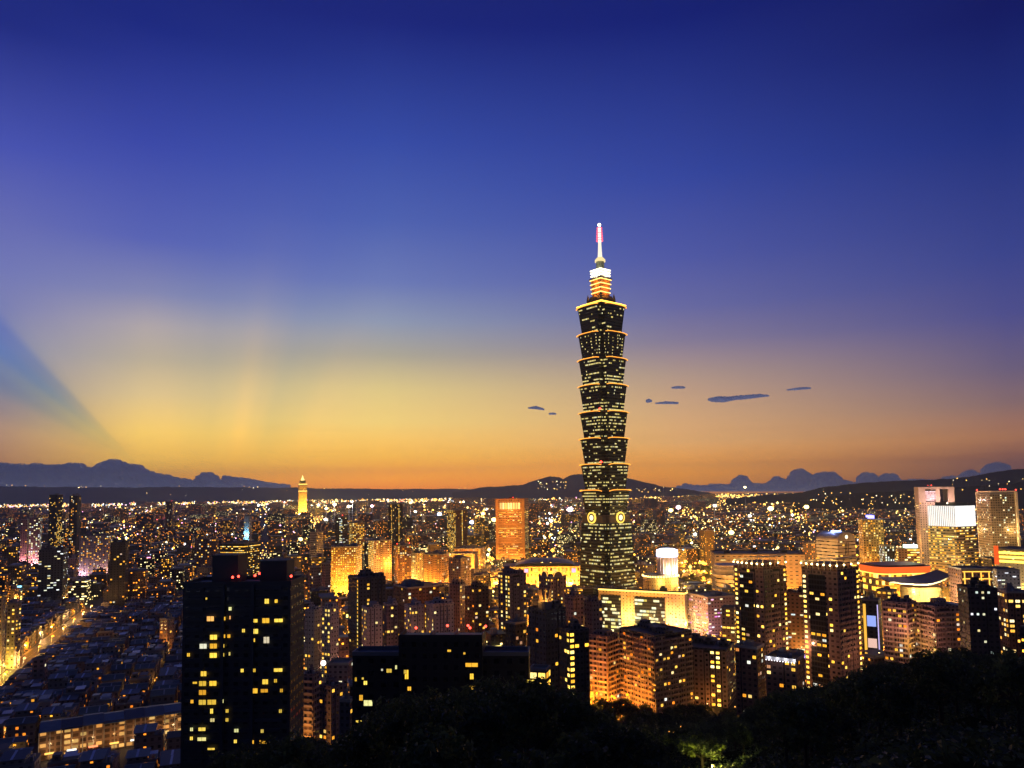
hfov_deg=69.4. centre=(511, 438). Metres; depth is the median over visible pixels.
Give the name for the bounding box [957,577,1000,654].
apartment tower
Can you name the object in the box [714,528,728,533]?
apartment block
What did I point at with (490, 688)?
hillside tree
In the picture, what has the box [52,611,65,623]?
row house
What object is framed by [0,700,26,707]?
row house
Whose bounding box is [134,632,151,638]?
row house
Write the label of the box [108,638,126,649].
row house
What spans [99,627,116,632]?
row house
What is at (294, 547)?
office block
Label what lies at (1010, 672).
hillside tree
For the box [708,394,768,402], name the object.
cloud
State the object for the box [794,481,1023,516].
hills
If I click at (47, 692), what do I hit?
row house
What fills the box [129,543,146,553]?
apartment block
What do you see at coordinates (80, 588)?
office block
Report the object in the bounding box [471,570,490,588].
office block
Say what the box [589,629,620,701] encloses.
apartment tower
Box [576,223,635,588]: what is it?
skyscraper
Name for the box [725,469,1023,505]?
hills
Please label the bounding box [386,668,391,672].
window
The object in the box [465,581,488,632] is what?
apartment block
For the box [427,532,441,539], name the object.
apartment block
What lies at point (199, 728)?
window
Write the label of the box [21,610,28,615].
row house
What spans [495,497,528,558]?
office tower
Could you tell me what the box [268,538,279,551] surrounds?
apartment block
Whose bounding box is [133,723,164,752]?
row house
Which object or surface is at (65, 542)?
apartment block
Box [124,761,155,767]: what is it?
row house
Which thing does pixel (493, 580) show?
apartment block
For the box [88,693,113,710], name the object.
row house
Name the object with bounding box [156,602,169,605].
row house
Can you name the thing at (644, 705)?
city tree
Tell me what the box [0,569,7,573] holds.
apartment block
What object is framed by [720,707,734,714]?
city tree
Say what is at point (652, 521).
apartment block
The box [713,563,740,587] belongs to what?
curved terrace
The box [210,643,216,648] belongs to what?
window
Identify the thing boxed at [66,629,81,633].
row house
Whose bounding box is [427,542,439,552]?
apartment block
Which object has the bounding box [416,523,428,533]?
apartment block
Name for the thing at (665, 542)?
apartment block
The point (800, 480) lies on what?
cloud
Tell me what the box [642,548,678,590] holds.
round hall
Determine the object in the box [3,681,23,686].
row house
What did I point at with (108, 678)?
row house
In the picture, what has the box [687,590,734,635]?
office building
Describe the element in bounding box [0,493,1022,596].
distant city lights
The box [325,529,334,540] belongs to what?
office block
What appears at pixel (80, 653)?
row house
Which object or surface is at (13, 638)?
apartment block
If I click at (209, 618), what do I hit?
window
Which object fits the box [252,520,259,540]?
apartment block
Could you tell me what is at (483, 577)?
apartment block
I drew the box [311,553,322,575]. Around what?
office block
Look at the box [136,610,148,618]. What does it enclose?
row house
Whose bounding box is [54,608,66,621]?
row house
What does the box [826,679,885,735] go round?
hillside tree
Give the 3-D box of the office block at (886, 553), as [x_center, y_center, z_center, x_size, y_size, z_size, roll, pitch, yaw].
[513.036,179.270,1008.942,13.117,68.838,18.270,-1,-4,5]
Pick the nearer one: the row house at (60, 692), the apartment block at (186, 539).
the row house at (60, 692)
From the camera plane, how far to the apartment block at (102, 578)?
1144.50 m
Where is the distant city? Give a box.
[0,494,1023,705]
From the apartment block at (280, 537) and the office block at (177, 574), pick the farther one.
the apartment block at (280, 537)
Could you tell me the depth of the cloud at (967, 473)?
47080.49 m
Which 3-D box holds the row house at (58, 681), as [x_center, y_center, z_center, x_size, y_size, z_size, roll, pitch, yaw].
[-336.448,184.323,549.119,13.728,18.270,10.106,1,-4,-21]
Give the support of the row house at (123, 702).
on the hillside
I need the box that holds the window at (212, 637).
[210,634,216,639]
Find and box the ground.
[2,493,860,767]
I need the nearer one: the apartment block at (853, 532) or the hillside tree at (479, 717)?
the hillside tree at (479, 717)
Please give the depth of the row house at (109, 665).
614.58 m
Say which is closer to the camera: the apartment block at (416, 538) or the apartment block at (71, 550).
the apartment block at (71, 550)
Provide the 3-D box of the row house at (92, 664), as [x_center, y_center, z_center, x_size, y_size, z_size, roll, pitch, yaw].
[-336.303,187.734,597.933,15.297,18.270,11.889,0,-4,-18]
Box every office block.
[5,527,15,535]
[10,578,17,584]
[22,580,37,588]
[64,525,68,538]
[68,577,90,604]
[91,530,102,534]
[138,555,154,576]
[148,531,159,541]
[170,567,183,589]
[173,557,181,562]
[191,548,194,561]
[220,540,259,575]
[265,551,281,558]
[287,541,299,555]
[310,586,328,605]
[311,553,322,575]
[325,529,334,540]
[349,520,363,553]
[364,541,367,553]
[411,550,422,580]
[419,542,429,552]
[450,551,477,568]
[454,545,485,568]
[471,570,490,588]
[473,517,484,533]
[481,526,494,530]
[489,614,498,627]
[498,557,509,568]
[555,545,568,555]
[557,532,575,545]
[566,584,582,594]
[568,522,578,532]
[582,586,592,597]
[593,585,607,596]
[634,529,647,533]
[639,523,654,531]
[642,555,656,563]
[664,543,679,548]
[667,522,682,532]
[674,547,686,570]
[681,581,706,587]
[681,584,706,609]
[685,538,698,543]
[693,542,699,563]
[721,605,736,675]
[731,538,750,542]
[756,525,769,530]
[772,541,788,546]
[774,530,790,532]
[787,586,804,651]
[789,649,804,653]
[876,586,896,650]
[879,544,894,561]
[886,528,905,531]
[894,544,919,562]
[948,565,992,602]
[983,566,1020,588]
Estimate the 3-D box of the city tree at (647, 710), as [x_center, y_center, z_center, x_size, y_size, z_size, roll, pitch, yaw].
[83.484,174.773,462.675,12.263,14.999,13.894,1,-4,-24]
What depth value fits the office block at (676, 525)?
2241.21 m
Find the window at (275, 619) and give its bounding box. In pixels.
[274,618,282,621]
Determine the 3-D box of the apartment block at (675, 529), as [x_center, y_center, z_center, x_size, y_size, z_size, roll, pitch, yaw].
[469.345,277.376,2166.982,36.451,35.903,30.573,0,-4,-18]
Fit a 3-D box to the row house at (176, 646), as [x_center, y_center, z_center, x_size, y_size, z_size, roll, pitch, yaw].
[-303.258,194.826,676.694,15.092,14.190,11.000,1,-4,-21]
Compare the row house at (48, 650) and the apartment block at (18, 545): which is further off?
the apartment block at (18, 545)
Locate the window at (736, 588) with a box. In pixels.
[735,574,787,648]
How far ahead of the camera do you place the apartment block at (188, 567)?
1281.25 m
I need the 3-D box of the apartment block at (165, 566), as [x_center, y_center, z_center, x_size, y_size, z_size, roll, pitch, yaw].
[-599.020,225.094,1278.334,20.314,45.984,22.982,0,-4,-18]
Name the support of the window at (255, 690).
in the apartment tower at (242, 656)
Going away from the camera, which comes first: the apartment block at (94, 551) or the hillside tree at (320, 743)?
the hillside tree at (320, 743)
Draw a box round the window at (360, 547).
[332,547,360,595]
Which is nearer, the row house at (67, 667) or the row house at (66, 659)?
the row house at (67, 667)
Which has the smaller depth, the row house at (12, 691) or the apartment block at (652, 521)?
the row house at (12, 691)
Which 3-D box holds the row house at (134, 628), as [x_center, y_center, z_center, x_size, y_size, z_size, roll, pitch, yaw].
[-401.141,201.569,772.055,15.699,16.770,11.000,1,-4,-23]
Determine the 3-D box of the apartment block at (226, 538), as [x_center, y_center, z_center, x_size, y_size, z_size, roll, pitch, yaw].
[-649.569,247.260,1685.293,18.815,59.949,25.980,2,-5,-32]
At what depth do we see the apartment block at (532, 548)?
1621.16 m
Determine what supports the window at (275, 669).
in the apartment tower at (242, 656)
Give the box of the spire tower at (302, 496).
[298,475,306,513]
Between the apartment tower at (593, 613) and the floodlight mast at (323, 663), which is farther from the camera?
the apartment tower at (593, 613)
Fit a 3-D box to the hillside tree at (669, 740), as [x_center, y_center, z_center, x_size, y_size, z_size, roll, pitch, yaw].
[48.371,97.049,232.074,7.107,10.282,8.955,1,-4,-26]
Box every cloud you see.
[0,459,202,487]
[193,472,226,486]
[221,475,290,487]
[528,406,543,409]
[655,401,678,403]
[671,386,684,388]
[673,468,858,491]
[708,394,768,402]
[787,387,810,390]
[856,472,902,482]
[903,470,980,480]
[980,462,1011,473]
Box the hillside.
[509,696,1023,767]
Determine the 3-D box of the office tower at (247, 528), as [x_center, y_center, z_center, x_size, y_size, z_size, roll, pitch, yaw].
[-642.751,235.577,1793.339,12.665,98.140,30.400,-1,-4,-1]
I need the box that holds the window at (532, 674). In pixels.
[530,672,536,678]
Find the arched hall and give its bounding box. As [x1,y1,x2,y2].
[816,530,856,566]
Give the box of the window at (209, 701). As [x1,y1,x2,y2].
[207,699,215,704]
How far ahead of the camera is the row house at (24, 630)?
739.93 m
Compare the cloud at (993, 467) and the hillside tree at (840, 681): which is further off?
the cloud at (993, 467)
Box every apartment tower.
[109,538,128,605]
[165,500,174,534]
[180,553,304,767]
[303,664,319,740]
[304,602,321,673]
[322,602,338,679]
[348,569,385,657]
[362,601,381,645]
[368,536,391,580]
[383,596,397,645]
[393,541,410,583]
[393,579,438,639]
[404,597,423,632]
[425,597,453,632]
[498,566,526,645]
[528,589,565,691]
[539,571,565,606]
[559,618,589,702]
[564,588,583,625]
[584,595,602,632]
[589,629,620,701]
[733,554,802,695]
[800,556,879,688]
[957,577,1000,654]
[997,583,1023,656]
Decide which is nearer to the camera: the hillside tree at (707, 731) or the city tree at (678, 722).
the hillside tree at (707, 731)
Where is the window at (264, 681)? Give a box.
[262,679,267,684]
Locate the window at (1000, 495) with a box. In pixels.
[979,495,1015,555]
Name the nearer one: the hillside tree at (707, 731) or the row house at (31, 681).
the hillside tree at (707, 731)
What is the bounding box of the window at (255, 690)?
[253,688,257,693]
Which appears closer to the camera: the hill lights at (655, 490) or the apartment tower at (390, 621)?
the apartment tower at (390, 621)
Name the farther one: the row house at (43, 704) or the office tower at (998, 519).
the office tower at (998, 519)
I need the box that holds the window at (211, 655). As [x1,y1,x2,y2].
[209,653,216,657]
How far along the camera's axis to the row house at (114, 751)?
409.66 m
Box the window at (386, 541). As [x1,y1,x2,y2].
[368,541,390,579]
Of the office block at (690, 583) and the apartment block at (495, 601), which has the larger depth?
the apartment block at (495, 601)
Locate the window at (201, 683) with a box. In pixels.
[199,681,205,685]
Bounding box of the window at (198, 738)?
[197,737,205,740]
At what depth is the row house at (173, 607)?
885.28 m
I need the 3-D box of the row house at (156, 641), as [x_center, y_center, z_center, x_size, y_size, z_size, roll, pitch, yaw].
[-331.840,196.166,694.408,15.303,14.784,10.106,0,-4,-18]
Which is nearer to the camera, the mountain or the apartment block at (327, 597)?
the apartment block at (327, 597)
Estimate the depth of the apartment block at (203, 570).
1134.40 m
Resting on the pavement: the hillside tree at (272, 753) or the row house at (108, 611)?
the row house at (108, 611)
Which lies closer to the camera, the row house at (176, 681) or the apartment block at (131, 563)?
the row house at (176, 681)
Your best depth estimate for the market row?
438.57 m
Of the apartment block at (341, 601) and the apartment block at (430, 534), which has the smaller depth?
the apartment block at (341, 601)
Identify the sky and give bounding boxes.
[0,0,1023,493]
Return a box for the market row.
[38,702,180,760]
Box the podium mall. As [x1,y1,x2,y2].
[858,561,930,596]
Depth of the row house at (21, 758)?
379.44 m
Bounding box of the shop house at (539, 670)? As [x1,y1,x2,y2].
[530,664,550,686]
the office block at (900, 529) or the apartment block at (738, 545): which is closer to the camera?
the apartment block at (738, 545)
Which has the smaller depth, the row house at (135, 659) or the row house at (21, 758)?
the row house at (21, 758)
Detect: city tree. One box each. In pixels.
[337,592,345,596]
[594,697,613,709]
[599,700,617,714]
[612,700,627,721]
[617,698,635,715]
[620,704,636,715]
[633,703,653,712]
[638,707,651,712]
[647,712,661,721]
[657,707,674,716]
[666,703,687,718]
[667,720,684,747]
[683,703,701,716]
[691,564,699,572]
[692,703,715,716]
[693,708,707,716]
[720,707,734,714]
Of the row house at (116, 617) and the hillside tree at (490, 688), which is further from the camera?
the row house at (116, 617)
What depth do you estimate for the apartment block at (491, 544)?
1621.81 m
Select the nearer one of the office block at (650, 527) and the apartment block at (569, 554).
the apartment block at (569, 554)
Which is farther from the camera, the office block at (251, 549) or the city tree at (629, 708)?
the office block at (251, 549)
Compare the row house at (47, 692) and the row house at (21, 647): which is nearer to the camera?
the row house at (47, 692)
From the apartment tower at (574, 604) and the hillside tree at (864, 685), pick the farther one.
the apartment tower at (574, 604)
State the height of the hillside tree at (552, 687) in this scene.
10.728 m
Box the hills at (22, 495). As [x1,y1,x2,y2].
[0,486,760,505]
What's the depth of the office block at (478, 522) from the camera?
2567.68 m
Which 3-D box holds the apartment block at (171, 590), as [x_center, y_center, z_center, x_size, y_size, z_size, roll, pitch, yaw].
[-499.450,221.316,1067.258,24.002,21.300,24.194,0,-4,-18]
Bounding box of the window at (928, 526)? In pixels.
[928,526,977,571]
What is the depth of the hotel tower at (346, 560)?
1075.88 m
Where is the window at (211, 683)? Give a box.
[209,681,216,685]
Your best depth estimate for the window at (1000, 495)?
1045.10 m
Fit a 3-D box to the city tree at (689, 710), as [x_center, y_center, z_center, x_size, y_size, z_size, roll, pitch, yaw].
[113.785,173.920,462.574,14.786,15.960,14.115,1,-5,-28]
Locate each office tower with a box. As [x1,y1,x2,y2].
[48,493,62,546]
[68,493,80,551]
[244,516,251,540]
[310,530,323,558]
[335,514,346,544]
[388,502,402,544]
[447,508,467,552]
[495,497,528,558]
[858,515,883,576]
[914,485,954,572]
[927,502,978,572]
[976,489,1020,556]
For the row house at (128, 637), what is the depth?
724.27 m
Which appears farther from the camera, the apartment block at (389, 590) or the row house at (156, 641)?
the apartment block at (389, 590)
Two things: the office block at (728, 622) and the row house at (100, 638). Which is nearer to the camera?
the office block at (728, 622)
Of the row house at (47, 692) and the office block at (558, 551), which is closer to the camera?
the row house at (47, 692)
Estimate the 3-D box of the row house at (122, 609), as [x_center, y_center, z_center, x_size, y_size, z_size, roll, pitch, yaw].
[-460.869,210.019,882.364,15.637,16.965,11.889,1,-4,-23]
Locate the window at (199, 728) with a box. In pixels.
[198,727,205,730]
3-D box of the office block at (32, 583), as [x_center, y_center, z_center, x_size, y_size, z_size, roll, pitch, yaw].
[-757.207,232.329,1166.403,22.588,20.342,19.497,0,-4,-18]
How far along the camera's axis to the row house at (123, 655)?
619.00 m
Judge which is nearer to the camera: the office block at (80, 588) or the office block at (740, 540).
the office block at (80, 588)
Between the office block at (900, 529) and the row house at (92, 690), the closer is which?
the row house at (92, 690)
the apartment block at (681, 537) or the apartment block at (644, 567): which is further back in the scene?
the apartment block at (681, 537)
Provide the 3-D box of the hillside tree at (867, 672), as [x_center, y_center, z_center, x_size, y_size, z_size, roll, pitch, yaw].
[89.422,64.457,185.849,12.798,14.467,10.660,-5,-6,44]
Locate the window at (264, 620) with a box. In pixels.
[262,618,269,622]
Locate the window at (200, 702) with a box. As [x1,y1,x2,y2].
[198,699,205,704]
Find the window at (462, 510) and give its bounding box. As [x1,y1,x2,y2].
[447,510,464,551]
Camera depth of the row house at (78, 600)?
977.38 m
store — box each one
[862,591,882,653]
[994,546,1023,589]
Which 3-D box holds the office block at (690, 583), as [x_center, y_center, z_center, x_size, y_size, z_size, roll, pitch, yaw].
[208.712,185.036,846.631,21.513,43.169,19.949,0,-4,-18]
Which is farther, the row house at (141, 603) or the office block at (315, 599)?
the row house at (141, 603)
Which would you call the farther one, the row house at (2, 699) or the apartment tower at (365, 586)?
the apartment tower at (365, 586)
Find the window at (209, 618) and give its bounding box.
[206,616,213,620]
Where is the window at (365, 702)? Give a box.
[363,700,372,705]
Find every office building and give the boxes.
[598,585,687,634]
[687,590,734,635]
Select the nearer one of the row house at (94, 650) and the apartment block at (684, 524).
the row house at (94, 650)
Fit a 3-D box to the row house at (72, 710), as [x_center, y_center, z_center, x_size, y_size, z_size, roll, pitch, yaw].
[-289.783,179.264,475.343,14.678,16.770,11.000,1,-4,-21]
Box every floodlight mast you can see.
[321,661,325,682]
[711,503,717,517]
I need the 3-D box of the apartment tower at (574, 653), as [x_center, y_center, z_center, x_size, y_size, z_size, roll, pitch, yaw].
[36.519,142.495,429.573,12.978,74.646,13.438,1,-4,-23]
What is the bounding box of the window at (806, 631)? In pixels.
[803,572,861,683]
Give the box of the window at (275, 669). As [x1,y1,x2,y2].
[274,668,282,671]
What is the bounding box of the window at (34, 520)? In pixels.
[29,520,41,562]
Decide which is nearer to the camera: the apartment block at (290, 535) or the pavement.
the pavement
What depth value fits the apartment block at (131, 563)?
1316.03 m
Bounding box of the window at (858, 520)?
[858,520,882,559]
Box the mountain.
[452,474,718,500]
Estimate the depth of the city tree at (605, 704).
471.38 m
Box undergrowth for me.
[464,688,1023,767]
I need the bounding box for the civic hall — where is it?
[503,558,579,586]
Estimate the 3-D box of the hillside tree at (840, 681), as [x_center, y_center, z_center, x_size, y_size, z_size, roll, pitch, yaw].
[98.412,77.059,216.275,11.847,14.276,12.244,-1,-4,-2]
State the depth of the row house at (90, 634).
756.20 m
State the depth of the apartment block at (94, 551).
1342.72 m
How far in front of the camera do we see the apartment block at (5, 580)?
1033.02 m
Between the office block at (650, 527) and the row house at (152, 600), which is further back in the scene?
the office block at (650, 527)
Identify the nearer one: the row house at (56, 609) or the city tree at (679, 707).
the city tree at (679, 707)
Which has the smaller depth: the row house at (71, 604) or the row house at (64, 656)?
the row house at (64, 656)
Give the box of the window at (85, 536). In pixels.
[79,536,115,574]
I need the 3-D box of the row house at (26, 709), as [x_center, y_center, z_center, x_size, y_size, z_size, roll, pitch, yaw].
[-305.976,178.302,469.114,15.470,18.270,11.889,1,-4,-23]
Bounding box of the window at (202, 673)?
[200,671,206,676]
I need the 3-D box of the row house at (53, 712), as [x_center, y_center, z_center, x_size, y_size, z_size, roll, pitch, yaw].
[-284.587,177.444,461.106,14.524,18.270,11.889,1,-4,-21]
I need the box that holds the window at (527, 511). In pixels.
[498,511,528,557]
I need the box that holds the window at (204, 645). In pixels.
[199,643,206,648]
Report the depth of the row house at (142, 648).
674.74 m
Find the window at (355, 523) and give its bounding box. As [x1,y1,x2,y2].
[350,523,363,549]
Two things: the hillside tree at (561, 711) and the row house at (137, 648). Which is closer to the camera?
the hillside tree at (561, 711)
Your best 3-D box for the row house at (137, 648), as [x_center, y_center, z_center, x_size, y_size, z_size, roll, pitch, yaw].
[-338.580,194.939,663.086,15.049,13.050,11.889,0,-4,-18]
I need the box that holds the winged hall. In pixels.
[877,569,948,601]
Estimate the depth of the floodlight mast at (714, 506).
3277.72 m
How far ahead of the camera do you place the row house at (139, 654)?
640.71 m
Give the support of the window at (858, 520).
in the office tower at (870, 533)
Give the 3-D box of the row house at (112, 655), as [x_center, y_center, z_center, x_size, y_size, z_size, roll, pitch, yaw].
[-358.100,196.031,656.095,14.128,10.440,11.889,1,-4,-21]
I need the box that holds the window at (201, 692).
[199,690,205,694]
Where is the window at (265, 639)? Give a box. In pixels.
[263,637,269,643]
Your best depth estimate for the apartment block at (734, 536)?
2011.68 m
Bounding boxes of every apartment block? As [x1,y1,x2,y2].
[0,538,16,545]
[0,540,6,546]
[0,557,7,569]
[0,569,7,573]
[0,573,10,604]
[0,591,6,674]
[2,545,17,565]
[4,599,21,668]
[8,563,25,584]
[9,544,19,551]
[16,583,30,597]
[19,517,28,561]
[27,586,37,596]
[28,515,41,563]
[32,655,47,680]
[37,545,68,600]
[62,536,68,545]
[62,544,74,557]
[68,556,78,574]
[68,569,76,576]
[68,575,80,584]
[77,533,116,575]
[89,572,107,587]
[93,567,106,573]
[128,568,148,599]
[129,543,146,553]
[129,552,136,557]
[129,558,132,567]
[134,534,151,553]
[146,586,167,601]
[150,573,164,582]
[155,551,167,562]
[157,579,174,586]
[158,556,172,578]
[159,585,175,599]
[159,612,173,651]
[161,542,174,547]
[166,528,177,534]
[168,536,180,543]
[173,531,186,537]
[176,563,193,579]
[177,545,191,561]
[179,526,190,534]
[181,534,193,547]
[190,527,199,534]
[193,564,211,577]
[194,537,218,573]
[196,529,208,534]
[222,519,233,533]
[222,534,232,542]
[247,569,252,575]
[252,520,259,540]
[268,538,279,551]
[270,535,282,541]
[270,543,281,551]
[286,532,298,541]
[287,554,300,567]
[298,518,309,531]
[300,543,308,553]
[302,525,312,537]
[303,552,309,559]
[304,581,307,599]
[304,598,309,620]
[307,540,328,551]
[308,563,320,599]
[318,593,337,607]
[319,673,342,744]
[321,522,329,531]
[322,560,329,592]
[323,546,330,555]
[328,658,351,695]
[338,594,347,614]
[339,625,344,633]
[339,630,348,657]
[339,689,351,737]
[340,601,347,617]
[341,609,347,624]
[347,678,351,695]
[352,624,534,728]
[376,519,387,536]
[386,586,392,601]
[404,533,420,544]
[412,534,427,547]
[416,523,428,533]
[424,550,449,582]
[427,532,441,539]
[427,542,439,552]
[437,534,446,546]
[449,555,470,592]
[449,578,465,632]
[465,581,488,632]
[468,534,480,545]
[472,572,488,585]
[480,530,489,545]
[486,628,505,645]
[487,540,495,551]
[487,565,498,571]
[489,569,501,576]
[489,606,497,616]
[489,620,494,630]
[491,575,497,587]
[493,597,497,606]
[501,558,515,568]
[505,614,525,645]
[526,586,538,610]
[529,545,536,551]
[529,551,541,557]
[530,540,549,550]
[534,531,548,538]
[562,549,577,561]
[568,536,580,543]
[590,683,593,703]
[593,619,694,713]
[634,534,647,550]
[634,562,648,569]
[635,516,646,526]
[636,532,654,540]
[637,561,654,588]
[641,544,658,555]
[642,519,656,526]
[658,541,674,545]
[660,530,678,533]
[661,534,679,543]
[666,527,679,531]
[666,531,684,544]
[680,522,691,529]
[683,547,697,564]
[687,523,696,530]
[692,633,735,707]
[699,529,714,564]
[712,584,734,593]
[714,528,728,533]
[728,534,744,538]
[730,543,750,547]
[734,639,765,714]
[742,531,756,537]
[745,545,758,549]
[753,539,773,548]
[765,647,805,695]
[776,532,793,536]
[778,536,793,539]
[780,542,794,549]
[791,535,807,540]
[802,541,816,565]
[844,531,857,534]
[862,649,884,665]
[882,593,918,664]
[884,535,897,542]
[886,530,903,535]
[897,540,916,543]
[898,535,916,540]
[911,597,960,657]
[935,579,948,585]
[978,556,995,565]
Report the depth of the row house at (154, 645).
680.86 m
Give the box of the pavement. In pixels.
[0,607,86,685]
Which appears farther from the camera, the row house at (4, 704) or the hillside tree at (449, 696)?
the row house at (4, 704)
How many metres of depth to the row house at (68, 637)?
749.46 m
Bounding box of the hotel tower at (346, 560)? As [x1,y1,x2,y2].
[331,542,361,596]
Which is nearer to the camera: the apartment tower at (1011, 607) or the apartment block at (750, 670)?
the apartment block at (750, 670)
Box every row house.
[0,685,20,690]
[0,688,16,694]
[0,692,12,698]
[0,694,7,703]
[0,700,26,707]
[0,706,16,712]
[0,710,15,717]
[0,716,12,721]
[0,719,5,737]
[0,735,28,748]
[0,743,14,756]
[0,748,38,767]
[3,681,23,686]
[5,640,23,655]
[5,675,29,683]
[5,715,40,743]
[7,699,28,702]
[8,673,31,679]
[8,692,34,700]
[10,747,40,767]
[14,668,31,674]
[14,702,43,718]
[16,689,40,694]
[18,683,45,690]
[20,635,27,652]
[21,606,34,610]
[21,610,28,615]
[21,616,33,624]
[21,625,40,643]
[21,627,36,644]
[21,628,34,647]
[21,679,47,689]
[22,633,31,650]
[22,662,32,667]
[24,597,38,603]
[25,694,53,708]
[26,623,41,639]
[28,601,43,609]
[28,610,44,615]
[33,618,50,634]
[33,622,47,636]
[35,689,59,702]
[38,608,51,611]
[38,651,57,657]
[39,616,52,631]
[39,648,60,654]
[41,705,70,720]
[42,613,57,629]
[43,603,58,610]
[45,600,61,605]
[45,644,65,648]
[46,612,59,626]
[46,764,76,767]
[47,666,57,680]
[47,673,70,689]
[47,750,80,767]
[48,660,66,665]
[48,664,62,668]
[51,702,75,716]
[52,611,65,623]
[53,606,68,620]
[53,640,71,644]
[53,658,68,664]
[53,690,62,702]
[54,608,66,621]
[55,596,68,602]
[55,654,74,658]
[55,669,78,678]
[58,635,76,642]
[58,664,81,672]
[59,650,74,654]
[59,694,84,706]
[61,647,76,652]
[61,703,80,716]
[62,685,88,706]
[65,599,78,612]
[65,632,78,635]
[65,680,91,700]
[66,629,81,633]
[66,642,85,645]
[68,625,85,629]
[68,656,89,671]
[69,597,81,609]
[72,637,91,642]
[73,672,97,692]
[74,649,95,658]
[76,632,94,637]
[77,620,92,627]
[77,648,97,654]
[78,704,108,715]
[78,748,114,767]
[80,630,96,636]
[82,615,97,619]
[82,644,99,654]
[83,628,98,631]
[83,669,104,682]
[84,658,107,674]
[87,747,117,767]
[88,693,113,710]
[89,625,101,629]
[89,641,103,644]
[90,622,105,625]
[90,695,117,710]
[91,609,105,613]
[91,636,109,642]
[91,686,95,697]
[92,606,107,610]
[92,619,108,622]
[93,654,111,664]
[97,627,113,636]
[97,685,121,697]
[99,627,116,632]
[99,681,121,690]
[100,652,118,657]
[101,601,108,606]
[101,613,112,617]
[101,642,119,657]
[101,673,125,689]
[102,622,119,626]
[102,659,110,673]
[104,610,118,613]
[105,640,125,652]
[107,605,120,608]
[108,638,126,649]
[109,750,119,767]
[110,619,124,625]
[110,632,127,648]
[110,663,131,677]
[111,615,125,622]
[113,611,128,618]
[114,657,137,671]
[115,695,142,710]
[116,626,132,639]
[116,659,134,676]
[119,607,133,612]
[119,631,129,647]
[120,688,146,706]
[121,623,136,632]
[121,653,137,663]
[123,603,137,609]
[124,682,148,703]
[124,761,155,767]
[125,647,144,654]
[125,650,141,657]
[125,747,158,767]
[126,599,139,604]
[128,613,142,623]
[128,621,141,625]
[128,672,150,694]
[129,645,145,650]
[130,639,147,650]
[131,596,141,601]
[131,611,145,616]
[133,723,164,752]
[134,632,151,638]
[134,662,156,684]
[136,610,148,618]
[137,605,151,611]
[137,631,154,638]
[137,656,158,680]
[140,602,151,607]
[140,628,154,631]
[141,599,153,607]
[141,625,156,635]
[141,654,158,674]
[142,618,158,625]
[145,596,155,604]
[145,646,164,664]
[148,655,161,672]
[149,608,164,614]
[149,611,163,620]
[149,639,168,655]
[150,644,166,653]
[150,687,175,704]
[150,750,160,767]
[152,683,176,702]
[153,607,166,614]
[155,605,169,611]
[155,680,177,701]
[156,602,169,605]
[158,670,180,680]
[159,754,179,767]
[160,594,173,601]
[160,666,181,682]
[160,749,179,759]
[161,595,172,601]
[164,614,178,619]
[164,662,181,667]
[166,655,181,662]
[166,664,181,670]
[166,730,180,749]
[167,609,180,612]
[167,649,181,655]
[169,604,182,619]
[171,643,181,649]
[172,601,182,605]
[172,637,181,646]
[172,679,180,697]
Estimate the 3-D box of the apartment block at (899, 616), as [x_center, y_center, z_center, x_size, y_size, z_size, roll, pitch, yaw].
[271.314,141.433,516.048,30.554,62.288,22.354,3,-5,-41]
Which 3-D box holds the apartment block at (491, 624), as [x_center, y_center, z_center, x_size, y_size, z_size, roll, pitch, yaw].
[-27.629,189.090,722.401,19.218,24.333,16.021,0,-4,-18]
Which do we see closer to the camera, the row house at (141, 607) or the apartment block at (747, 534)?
the row house at (141, 607)
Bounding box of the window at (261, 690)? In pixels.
[260,689,267,692]
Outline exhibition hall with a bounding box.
[710,548,804,588]
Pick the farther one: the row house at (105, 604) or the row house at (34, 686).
the row house at (105, 604)
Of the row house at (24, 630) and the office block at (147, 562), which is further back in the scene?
the office block at (147, 562)
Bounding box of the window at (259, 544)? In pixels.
[220,544,259,571]
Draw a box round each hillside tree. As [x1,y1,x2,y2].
[240,730,334,767]
[250,738,307,767]
[302,736,329,767]
[326,729,361,764]
[337,709,410,767]
[350,704,384,748]
[359,695,411,753]
[362,694,454,767]
[366,694,468,767]
[386,722,476,767]
[404,685,465,721]
[441,687,463,701]
[449,699,510,767]
[451,688,496,745]
[460,675,510,730]
[480,675,510,691]
[487,682,565,759]
[494,672,552,743]
[509,694,575,747]
[510,688,624,761]
[511,676,568,718]
[552,686,591,733]
[553,712,668,767]
[555,686,584,702]
[556,710,638,767]
[606,719,682,767]
[659,731,678,755]
[663,723,682,754]
[673,723,695,759]
[674,730,727,767]
[689,728,721,761]
[721,715,754,749]
[722,713,741,748]
[728,721,757,753]
[738,712,764,745]
[751,689,816,761]
[762,688,788,704]
[769,688,806,715]
[792,685,808,693]
[797,683,826,693]
[809,683,837,695]
[815,682,862,719]
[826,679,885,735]
[830,676,846,692]
[838,666,883,721]
[840,672,909,739]
[845,670,863,678]
[861,664,875,672]
[883,659,902,666]
[898,661,928,707]
[901,647,974,727]
[908,646,989,720]
[952,647,978,665]
[959,674,1001,717]
[968,645,1023,736]
[983,650,1020,669]
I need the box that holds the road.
[0,606,94,684]
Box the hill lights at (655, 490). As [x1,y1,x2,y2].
[25,480,966,504]

